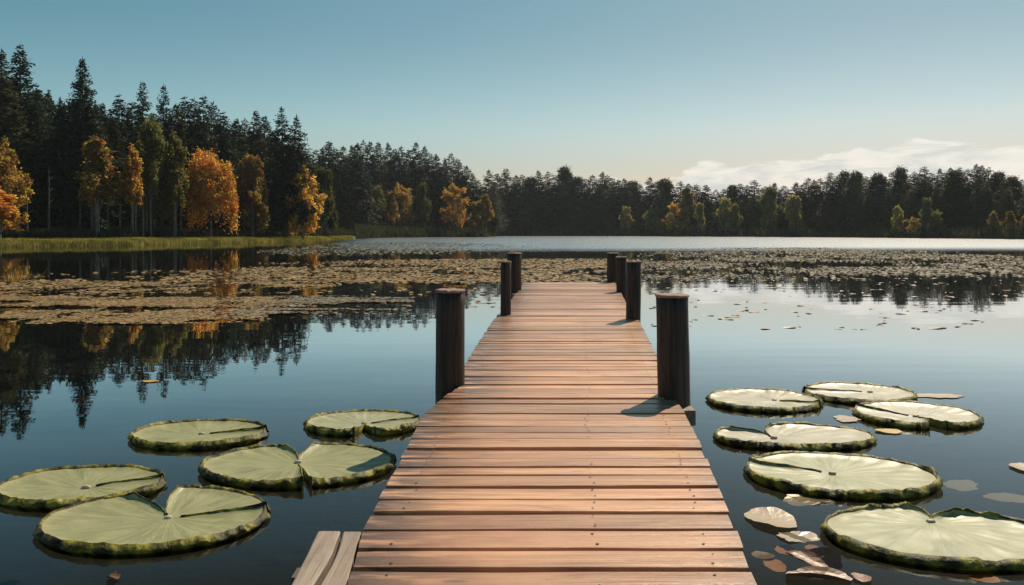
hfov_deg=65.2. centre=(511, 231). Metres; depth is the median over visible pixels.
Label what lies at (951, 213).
conifer tree
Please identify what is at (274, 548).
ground
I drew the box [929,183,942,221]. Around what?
conifer tree
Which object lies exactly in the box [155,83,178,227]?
spruce tree
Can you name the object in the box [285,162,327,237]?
birch tree
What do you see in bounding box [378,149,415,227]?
conifer tree
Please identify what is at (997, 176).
conifer tree
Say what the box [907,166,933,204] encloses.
conifer tree
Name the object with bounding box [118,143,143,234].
birch tree
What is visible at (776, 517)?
dead lily leaf
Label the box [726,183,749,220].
conifer tree
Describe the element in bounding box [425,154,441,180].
conifer tree
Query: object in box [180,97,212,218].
conifer tree
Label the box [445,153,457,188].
conifer tree
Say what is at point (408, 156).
conifer tree
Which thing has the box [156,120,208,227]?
conifer tree
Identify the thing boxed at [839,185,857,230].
conifer tree
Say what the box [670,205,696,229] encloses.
conifer tree
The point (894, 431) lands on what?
yellow leaf
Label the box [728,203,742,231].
autumn tree
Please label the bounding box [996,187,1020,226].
conifer tree
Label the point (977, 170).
conifer tree
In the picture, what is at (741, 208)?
conifer tree
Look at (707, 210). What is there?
conifer tree
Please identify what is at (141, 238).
bank grass
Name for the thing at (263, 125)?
conifer tree
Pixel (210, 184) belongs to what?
birch tree
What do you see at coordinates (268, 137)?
conifer tree
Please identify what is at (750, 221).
conifer tree
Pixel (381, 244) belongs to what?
sparse lily bed
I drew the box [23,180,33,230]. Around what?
bare trunk
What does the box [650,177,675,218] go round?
conifer tree
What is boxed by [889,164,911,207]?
conifer tree
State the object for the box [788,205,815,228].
conifer tree
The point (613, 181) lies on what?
conifer tree
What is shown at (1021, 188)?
conifer tree
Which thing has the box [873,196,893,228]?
conifer tree
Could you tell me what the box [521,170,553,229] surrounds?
conifer tree
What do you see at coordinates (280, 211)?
spruce tree
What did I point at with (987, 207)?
conifer tree
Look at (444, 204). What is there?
conifer tree
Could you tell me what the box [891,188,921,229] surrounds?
conifer tree
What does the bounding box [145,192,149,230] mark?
bare trunk
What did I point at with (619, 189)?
conifer tree
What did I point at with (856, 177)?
conifer tree
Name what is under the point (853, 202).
conifer tree
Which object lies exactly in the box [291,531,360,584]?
side platform
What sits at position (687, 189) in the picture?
conifer tree
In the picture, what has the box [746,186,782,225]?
conifer tree
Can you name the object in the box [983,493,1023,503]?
drowned leaf
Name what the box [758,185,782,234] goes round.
autumn tree
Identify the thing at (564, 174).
conifer tree
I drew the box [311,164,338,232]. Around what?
birch tree
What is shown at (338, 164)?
conifer tree
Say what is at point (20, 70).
spruce tree
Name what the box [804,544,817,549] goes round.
drowned leaf
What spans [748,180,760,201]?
conifer tree
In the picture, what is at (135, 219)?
bare trunk
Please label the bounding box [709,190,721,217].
conifer tree
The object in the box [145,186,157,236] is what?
bare trunk
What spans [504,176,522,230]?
conifer tree
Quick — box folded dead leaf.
[785,547,852,580]
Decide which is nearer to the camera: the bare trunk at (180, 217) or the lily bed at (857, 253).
the lily bed at (857, 253)
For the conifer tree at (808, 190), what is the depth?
236.75 m
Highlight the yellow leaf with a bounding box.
[875,429,901,433]
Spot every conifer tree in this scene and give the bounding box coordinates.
[0,47,46,228]
[10,98,61,227]
[21,104,90,229]
[25,119,118,228]
[33,85,54,144]
[40,110,136,225]
[44,95,61,146]
[95,104,108,126]
[102,117,149,227]
[106,95,134,211]
[120,101,139,150]
[128,113,161,226]
[147,96,204,227]
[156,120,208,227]
[158,104,200,228]
[178,96,223,229]
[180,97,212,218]
[192,112,257,231]
[206,123,226,153]
[207,100,227,135]
[218,132,270,222]
[225,118,269,229]
[238,118,258,153]
[242,111,279,231]
[256,116,271,154]
[258,130,277,168]
[266,128,284,230]
[275,149,325,232]
[304,151,320,220]
[308,150,324,174]
[311,141,356,228]
[316,147,327,167]
[326,164,357,227]
[330,149,347,213]
[334,146,354,227]
[339,143,382,228]
[344,146,368,229]
[356,140,369,174]
[360,142,384,225]
[367,142,390,224]
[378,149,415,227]
[379,143,397,189]
[390,146,414,225]
[402,150,421,227]
[406,143,429,227]
[413,167,468,227]
[418,146,431,208]
[424,153,455,228]
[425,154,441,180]
[430,158,458,228]
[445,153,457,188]
[449,159,465,228]
[455,172,471,228]
[457,165,480,228]
[467,174,480,198]
[470,180,493,209]
[482,170,501,223]
[483,192,508,230]
[490,174,513,228]
[496,169,513,212]
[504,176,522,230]
[506,175,532,228]
[520,175,537,205]
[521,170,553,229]
[532,172,565,229]
[541,176,572,228]
[554,165,573,211]
[566,176,585,215]
[567,179,595,227]
[584,171,619,231]
[586,175,597,203]
[603,175,617,208]
[603,180,631,231]
[604,179,617,200]
[605,178,639,230]
[612,188,633,229]
[625,180,641,207]
[627,203,639,227]
[630,185,647,218]
[631,202,646,230]
[636,178,656,211]
[643,182,659,212]
[644,198,667,230]
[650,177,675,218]
[658,192,669,229]
[660,185,679,226]
[666,181,684,213]
[670,184,703,223]
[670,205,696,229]
[675,183,695,207]
[677,185,696,226]
[689,185,715,227]
[689,198,698,231]
[699,193,714,229]
[706,206,718,230]
[706,207,728,231]
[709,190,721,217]
[718,189,727,203]
[724,184,739,212]
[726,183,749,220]
[733,201,752,229]
[737,185,755,212]
[740,194,764,229]
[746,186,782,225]
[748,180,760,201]
[751,196,767,228]
[767,182,784,228]
[776,182,809,231]
[776,186,791,216]
[776,208,787,230]
[785,184,814,229]
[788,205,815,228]
[797,177,823,227]
[807,178,826,219]
[808,177,848,227]
[811,192,824,229]
[822,172,837,204]
[830,178,860,229]
[835,169,851,205]
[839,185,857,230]
[843,170,865,219]
[845,182,861,225]
[851,177,880,227]
[860,176,875,199]
[864,172,888,223]
[873,176,891,226]
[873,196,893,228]
[876,188,895,229]
[887,172,893,205]
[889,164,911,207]
[889,171,922,215]
[889,184,912,226]
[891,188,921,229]
[893,194,913,222]
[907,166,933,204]
[909,175,931,222]
[918,193,936,229]
[920,174,942,225]
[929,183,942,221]
[933,189,955,227]
[935,168,942,186]
[939,173,945,189]
[940,167,959,212]
[940,177,960,228]
[942,169,965,226]
[951,169,980,223]
[964,176,987,228]
[969,163,983,202]
[972,183,1000,229]
[974,165,989,191]
[977,166,996,211]
[985,169,1008,203]
[988,178,1020,222]
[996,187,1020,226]
[998,190,1019,228]
[999,174,1022,209]
[1014,179,1023,218]
[1015,195,1023,223]
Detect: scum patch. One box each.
[833,415,860,421]
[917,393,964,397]
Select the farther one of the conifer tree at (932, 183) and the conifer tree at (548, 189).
the conifer tree at (548, 189)
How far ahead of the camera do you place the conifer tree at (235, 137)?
131.41 m
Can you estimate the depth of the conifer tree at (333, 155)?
220.51 m
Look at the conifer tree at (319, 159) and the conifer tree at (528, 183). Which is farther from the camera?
the conifer tree at (528, 183)
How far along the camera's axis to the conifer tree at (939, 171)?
206.76 m
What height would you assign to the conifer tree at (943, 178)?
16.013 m
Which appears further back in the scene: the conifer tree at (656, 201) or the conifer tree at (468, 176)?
the conifer tree at (656, 201)
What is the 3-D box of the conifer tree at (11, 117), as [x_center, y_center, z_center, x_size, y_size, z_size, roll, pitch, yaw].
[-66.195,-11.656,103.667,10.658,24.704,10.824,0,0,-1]
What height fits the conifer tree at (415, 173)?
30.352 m
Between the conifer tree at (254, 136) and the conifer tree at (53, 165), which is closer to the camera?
the conifer tree at (53, 165)
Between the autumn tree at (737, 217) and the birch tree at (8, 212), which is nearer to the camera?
the birch tree at (8, 212)
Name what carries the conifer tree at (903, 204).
on the ground at (274, 548)
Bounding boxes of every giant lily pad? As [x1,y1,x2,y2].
[0,464,167,512]
[32,484,270,558]
[127,418,268,452]
[198,440,396,491]
[303,409,420,438]
[705,387,823,415]
[712,421,876,452]
[743,450,942,502]
[802,381,917,403]
[820,501,1023,575]
[852,400,983,431]
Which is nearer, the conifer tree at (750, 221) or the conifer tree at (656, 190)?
the conifer tree at (750, 221)
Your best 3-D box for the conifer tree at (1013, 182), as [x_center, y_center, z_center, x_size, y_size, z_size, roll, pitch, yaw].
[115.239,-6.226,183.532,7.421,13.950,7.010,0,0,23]
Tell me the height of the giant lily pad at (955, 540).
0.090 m
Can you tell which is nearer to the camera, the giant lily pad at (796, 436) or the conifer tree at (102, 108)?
the giant lily pad at (796, 436)
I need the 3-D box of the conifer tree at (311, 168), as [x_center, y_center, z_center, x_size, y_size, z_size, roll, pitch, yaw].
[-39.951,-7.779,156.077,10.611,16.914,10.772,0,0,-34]
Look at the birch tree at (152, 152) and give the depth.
108.42 m
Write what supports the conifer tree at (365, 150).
on the ground at (274, 548)
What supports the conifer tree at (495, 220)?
on the ground at (274, 548)
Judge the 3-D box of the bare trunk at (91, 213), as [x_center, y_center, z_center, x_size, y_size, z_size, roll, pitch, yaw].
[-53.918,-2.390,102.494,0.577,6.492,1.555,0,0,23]
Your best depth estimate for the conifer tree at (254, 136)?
141.58 m
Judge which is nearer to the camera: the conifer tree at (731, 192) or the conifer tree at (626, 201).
the conifer tree at (731, 192)
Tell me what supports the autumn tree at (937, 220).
on the ground at (274, 548)
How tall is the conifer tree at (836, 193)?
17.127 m
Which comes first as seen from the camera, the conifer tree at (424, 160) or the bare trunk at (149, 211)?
the bare trunk at (149, 211)
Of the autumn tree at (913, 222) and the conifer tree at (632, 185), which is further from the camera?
the conifer tree at (632, 185)
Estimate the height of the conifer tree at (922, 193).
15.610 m
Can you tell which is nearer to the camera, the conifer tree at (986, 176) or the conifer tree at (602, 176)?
the conifer tree at (986, 176)
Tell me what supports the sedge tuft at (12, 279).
on the lake water
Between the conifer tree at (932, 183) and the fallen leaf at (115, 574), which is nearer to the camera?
the fallen leaf at (115, 574)
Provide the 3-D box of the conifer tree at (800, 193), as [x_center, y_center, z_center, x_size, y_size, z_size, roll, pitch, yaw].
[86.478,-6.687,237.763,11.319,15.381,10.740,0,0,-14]
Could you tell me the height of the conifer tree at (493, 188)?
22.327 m
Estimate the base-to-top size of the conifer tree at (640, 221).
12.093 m
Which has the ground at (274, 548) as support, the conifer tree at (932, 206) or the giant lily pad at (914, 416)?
the conifer tree at (932, 206)
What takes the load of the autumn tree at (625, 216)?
on the ground at (274, 548)
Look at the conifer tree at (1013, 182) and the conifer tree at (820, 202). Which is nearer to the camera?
the conifer tree at (1013, 182)
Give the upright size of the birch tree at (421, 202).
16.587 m
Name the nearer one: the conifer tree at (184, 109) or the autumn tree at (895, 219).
the conifer tree at (184, 109)
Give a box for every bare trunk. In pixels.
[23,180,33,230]
[47,167,52,230]
[79,195,84,228]
[85,204,92,231]
[107,201,113,230]
[114,196,122,228]
[135,200,138,236]
[139,195,143,236]
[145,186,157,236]
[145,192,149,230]
[180,199,183,231]
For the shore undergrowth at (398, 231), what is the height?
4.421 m
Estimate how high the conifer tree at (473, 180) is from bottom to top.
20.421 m
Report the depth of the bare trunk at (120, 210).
104.05 m
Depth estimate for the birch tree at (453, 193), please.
237.74 m
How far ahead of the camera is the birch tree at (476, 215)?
235.11 m
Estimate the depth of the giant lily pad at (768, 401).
6.95 m
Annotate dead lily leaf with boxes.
[744,507,796,527]
[776,531,819,542]
[782,494,831,506]
[851,572,871,582]
[1009,463,1023,470]
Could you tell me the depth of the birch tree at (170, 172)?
109.72 m
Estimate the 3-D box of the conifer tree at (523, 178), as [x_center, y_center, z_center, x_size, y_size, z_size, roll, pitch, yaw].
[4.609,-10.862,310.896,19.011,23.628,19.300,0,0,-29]
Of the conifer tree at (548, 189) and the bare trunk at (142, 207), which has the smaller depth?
the bare trunk at (142, 207)
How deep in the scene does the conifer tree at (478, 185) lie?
264.72 m
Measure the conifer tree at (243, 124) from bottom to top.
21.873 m
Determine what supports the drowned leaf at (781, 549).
on the lake water
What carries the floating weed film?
on the lake water
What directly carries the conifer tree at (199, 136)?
on the ground at (274, 548)
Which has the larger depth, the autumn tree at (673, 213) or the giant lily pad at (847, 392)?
the autumn tree at (673, 213)
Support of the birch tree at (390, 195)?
on the ground at (274, 548)
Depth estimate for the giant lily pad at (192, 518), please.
4.05 m
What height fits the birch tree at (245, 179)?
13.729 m
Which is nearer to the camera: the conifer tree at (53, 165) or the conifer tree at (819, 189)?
the conifer tree at (53, 165)
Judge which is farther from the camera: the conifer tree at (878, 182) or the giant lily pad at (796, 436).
the conifer tree at (878, 182)
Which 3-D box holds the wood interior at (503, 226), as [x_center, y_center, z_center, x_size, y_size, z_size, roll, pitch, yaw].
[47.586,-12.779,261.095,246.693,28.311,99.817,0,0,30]
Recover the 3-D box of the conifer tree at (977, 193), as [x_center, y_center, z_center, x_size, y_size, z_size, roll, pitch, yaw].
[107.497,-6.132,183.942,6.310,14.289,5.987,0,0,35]
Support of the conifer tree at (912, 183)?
on the ground at (274, 548)
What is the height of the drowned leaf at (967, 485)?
0.005 m
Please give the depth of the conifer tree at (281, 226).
146.49 m
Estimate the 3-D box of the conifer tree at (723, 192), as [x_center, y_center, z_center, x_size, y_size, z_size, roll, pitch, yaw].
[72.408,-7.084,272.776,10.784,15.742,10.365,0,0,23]
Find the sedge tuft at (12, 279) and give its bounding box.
[1,266,42,282]
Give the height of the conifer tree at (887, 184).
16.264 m
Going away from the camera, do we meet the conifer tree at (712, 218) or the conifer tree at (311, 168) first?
the conifer tree at (311, 168)
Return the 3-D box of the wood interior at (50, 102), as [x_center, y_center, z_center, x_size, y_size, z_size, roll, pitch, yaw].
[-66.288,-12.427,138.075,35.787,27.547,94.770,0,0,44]
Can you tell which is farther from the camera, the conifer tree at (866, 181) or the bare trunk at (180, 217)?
the conifer tree at (866, 181)
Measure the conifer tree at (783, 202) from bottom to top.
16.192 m
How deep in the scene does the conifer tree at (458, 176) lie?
258.71 m
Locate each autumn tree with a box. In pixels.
[618,206,635,232]
[642,208,665,233]
[662,202,684,231]
[678,217,696,234]
[694,202,705,232]
[715,196,734,231]
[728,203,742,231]
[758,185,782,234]
[783,194,804,232]
[891,206,903,234]
[898,219,910,233]
[906,217,920,233]
[918,197,936,232]
[922,210,946,235]
[986,210,1002,229]
[1003,211,1017,231]
[1019,214,1023,229]
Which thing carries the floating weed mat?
on the lake water
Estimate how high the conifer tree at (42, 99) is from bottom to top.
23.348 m
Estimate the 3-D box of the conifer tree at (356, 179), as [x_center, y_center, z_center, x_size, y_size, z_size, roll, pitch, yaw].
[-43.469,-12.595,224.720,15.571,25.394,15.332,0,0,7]
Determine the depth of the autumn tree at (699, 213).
259.39 m
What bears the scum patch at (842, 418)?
on the lake water
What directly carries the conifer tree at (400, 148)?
on the ground at (274, 548)
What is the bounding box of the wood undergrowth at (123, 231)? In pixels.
[1,224,355,237]
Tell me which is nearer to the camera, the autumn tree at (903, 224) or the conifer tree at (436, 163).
the autumn tree at (903, 224)
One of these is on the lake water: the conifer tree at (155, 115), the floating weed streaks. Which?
the floating weed streaks
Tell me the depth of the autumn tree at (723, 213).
251.22 m
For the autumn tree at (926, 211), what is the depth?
188.71 m
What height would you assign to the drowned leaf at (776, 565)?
0.007 m
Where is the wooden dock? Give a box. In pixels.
[347,252,756,584]
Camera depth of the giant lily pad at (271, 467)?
5.03 m
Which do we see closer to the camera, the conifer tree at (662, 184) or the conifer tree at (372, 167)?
the conifer tree at (372, 167)
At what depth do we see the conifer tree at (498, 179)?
307.00 m
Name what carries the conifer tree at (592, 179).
on the ground at (274, 548)
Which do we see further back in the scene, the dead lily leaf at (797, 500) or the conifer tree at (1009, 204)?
the conifer tree at (1009, 204)
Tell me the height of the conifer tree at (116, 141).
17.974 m
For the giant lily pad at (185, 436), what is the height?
0.094 m
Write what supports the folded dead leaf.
on the lake water
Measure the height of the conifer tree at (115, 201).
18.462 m
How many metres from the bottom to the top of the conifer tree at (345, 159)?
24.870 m
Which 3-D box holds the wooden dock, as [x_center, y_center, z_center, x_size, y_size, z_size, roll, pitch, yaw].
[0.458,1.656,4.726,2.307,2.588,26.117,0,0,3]
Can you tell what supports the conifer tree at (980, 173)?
on the ground at (274, 548)
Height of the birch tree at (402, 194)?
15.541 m
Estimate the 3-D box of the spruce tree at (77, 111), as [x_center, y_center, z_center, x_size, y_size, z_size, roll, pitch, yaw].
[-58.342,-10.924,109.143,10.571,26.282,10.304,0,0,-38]
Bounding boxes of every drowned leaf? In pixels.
[751,551,774,559]
[763,559,785,572]
[774,545,795,555]
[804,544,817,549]
[943,479,978,491]
[968,574,999,583]
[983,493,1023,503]
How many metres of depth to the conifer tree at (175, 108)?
122.02 m
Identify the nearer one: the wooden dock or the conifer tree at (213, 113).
the wooden dock
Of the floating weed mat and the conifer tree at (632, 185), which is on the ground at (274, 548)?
the conifer tree at (632, 185)
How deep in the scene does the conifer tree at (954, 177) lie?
192.60 m
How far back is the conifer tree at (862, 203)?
217.27 m
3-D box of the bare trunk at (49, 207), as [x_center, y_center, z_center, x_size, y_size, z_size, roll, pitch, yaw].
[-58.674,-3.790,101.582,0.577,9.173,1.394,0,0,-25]
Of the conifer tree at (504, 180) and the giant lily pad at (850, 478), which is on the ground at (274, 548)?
the conifer tree at (504, 180)
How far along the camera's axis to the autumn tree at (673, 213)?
267.28 m
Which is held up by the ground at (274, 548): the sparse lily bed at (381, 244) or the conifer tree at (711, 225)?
the conifer tree at (711, 225)
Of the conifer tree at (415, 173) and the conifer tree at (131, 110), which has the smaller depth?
the conifer tree at (131, 110)
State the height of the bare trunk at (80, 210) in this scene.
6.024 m
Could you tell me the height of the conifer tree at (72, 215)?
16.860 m
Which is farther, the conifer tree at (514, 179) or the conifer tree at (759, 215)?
the conifer tree at (514, 179)
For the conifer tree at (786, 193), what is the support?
on the ground at (274, 548)
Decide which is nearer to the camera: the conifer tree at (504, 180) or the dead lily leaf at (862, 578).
the dead lily leaf at (862, 578)
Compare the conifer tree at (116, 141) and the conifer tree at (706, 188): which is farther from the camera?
the conifer tree at (706, 188)
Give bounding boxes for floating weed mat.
[0,258,634,296]
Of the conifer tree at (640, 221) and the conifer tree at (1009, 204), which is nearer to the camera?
the conifer tree at (1009, 204)
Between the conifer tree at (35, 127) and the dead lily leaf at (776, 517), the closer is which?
the dead lily leaf at (776, 517)
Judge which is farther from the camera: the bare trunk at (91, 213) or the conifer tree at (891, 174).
the conifer tree at (891, 174)
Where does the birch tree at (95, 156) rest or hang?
on the ground at (274, 548)
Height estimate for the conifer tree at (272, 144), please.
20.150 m
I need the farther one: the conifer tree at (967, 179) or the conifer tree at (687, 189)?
the conifer tree at (687, 189)
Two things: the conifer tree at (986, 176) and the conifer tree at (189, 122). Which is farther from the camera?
the conifer tree at (986, 176)
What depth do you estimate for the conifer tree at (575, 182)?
307.20 m
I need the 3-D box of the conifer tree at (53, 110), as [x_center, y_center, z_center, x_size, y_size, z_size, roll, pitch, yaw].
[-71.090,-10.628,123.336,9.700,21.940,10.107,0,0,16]
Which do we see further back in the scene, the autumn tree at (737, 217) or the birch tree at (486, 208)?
the autumn tree at (737, 217)
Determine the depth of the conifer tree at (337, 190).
218.15 m
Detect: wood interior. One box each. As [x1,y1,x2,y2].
[2,75,328,228]
[330,158,1023,234]
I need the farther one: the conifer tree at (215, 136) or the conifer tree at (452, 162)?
the conifer tree at (452, 162)
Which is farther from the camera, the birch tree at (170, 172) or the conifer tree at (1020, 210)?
the conifer tree at (1020, 210)
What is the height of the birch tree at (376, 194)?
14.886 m
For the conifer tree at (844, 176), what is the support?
on the ground at (274, 548)
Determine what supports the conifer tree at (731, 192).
on the ground at (274, 548)
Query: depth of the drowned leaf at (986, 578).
3.49 m
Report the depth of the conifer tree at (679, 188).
282.61 m
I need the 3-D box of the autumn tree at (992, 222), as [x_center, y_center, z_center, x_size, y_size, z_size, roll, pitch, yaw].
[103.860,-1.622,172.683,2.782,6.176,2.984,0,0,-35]
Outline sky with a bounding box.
[0,0,1023,201]
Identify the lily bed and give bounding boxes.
[259,242,551,255]
[635,247,1023,279]
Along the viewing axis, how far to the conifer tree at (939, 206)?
191.45 m
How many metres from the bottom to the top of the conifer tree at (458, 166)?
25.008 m
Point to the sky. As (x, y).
(716, 94)
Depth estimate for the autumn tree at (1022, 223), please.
163.05 m
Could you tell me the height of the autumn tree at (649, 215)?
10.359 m
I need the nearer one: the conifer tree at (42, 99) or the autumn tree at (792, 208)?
the conifer tree at (42, 99)
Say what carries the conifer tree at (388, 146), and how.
on the ground at (274, 548)
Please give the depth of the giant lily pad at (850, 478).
4.83 m
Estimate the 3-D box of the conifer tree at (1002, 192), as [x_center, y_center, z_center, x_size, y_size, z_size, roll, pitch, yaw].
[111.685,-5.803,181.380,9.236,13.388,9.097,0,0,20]
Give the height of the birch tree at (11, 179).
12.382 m
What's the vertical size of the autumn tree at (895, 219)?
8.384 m
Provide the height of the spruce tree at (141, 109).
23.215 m
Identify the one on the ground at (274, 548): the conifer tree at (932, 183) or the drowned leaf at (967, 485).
the conifer tree at (932, 183)
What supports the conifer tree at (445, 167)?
on the ground at (274, 548)
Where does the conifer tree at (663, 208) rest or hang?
on the ground at (274, 548)
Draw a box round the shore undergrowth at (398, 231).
[352,222,1023,239]
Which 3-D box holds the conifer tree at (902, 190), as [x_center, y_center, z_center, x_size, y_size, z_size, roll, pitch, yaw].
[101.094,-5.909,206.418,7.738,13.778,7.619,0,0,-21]
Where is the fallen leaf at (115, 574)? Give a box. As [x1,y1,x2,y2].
[106,570,119,578]
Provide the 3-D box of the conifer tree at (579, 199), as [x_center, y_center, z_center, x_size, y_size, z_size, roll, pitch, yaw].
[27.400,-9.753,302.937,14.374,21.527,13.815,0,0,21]
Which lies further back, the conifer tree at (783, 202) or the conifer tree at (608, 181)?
the conifer tree at (608, 181)
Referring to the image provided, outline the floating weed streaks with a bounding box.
[223,295,414,318]
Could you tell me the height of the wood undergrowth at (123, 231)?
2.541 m
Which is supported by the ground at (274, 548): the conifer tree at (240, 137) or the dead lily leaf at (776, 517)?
the conifer tree at (240, 137)
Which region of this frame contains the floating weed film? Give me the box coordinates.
[0,281,335,323]
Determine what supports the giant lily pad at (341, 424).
on the lake water
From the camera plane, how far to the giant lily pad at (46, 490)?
4.65 m
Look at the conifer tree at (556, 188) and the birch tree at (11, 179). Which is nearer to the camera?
the birch tree at (11, 179)
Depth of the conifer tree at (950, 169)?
197.25 m
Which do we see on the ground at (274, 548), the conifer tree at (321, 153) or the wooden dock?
the conifer tree at (321, 153)
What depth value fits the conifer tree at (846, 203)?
224.12 m
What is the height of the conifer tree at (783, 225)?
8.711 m
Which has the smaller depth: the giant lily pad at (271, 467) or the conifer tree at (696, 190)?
the giant lily pad at (271, 467)
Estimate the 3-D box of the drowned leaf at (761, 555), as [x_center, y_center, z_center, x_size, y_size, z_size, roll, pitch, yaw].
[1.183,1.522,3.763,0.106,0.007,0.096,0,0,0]
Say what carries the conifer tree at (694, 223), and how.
on the ground at (274, 548)
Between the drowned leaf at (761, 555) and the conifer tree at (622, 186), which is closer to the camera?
the drowned leaf at (761, 555)
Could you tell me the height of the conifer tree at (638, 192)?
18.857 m
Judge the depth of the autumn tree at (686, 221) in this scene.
263.60 m
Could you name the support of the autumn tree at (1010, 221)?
on the ground at (274, 548)
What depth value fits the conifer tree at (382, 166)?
260.40 m
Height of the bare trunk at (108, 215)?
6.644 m
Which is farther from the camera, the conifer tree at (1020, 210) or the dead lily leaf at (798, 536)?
the conifer tree at (1020, 210)
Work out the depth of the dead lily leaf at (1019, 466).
5.10 m
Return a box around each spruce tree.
[0,45,54,227]
[42,56,127,229]
[123,82,152,226]
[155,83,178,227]
[260,105,322,236]
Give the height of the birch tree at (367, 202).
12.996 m
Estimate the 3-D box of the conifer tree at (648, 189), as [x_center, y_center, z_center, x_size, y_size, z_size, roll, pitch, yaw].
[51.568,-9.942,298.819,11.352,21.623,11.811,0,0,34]
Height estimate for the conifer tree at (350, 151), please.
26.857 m
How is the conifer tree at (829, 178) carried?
on the ground at (274, 548)
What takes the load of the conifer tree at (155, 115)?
on the ground at (274, 548)
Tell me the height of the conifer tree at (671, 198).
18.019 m
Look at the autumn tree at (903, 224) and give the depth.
195.52 m
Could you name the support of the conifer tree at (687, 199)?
on the ground at (274, 548)
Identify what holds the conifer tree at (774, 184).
on the ground at (274, 548)
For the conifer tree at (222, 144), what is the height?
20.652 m
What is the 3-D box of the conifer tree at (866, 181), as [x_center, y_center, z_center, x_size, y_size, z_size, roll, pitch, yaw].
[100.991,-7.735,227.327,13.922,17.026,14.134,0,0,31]
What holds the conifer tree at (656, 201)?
on the ground at (274, 548)
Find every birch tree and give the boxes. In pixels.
[0,135,34,231]
[0,187,20,238]
[73,134,121,236]
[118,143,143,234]
[128,113,186,229]
[155,130,189,236]
[178,146,240,236]
[233,151,269,236]
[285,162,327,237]
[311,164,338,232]
[360,189,374,224]
[369,184,385,226]
[382,190,397,227]
[384,182,413,227]
[411,181,431,229]
[439,182,469,229]
[465,200,486,236]
[478,193,494,234]
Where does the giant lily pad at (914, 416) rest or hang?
on the lake water
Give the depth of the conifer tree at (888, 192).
211.15 m
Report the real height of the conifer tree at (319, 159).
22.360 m
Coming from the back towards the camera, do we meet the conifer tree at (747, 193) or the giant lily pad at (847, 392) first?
the conifer tree at (747, 193)
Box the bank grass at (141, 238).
[0,235,351,246]
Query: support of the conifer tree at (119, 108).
on the ground at (274, 548)
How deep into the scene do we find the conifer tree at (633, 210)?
295.72 m

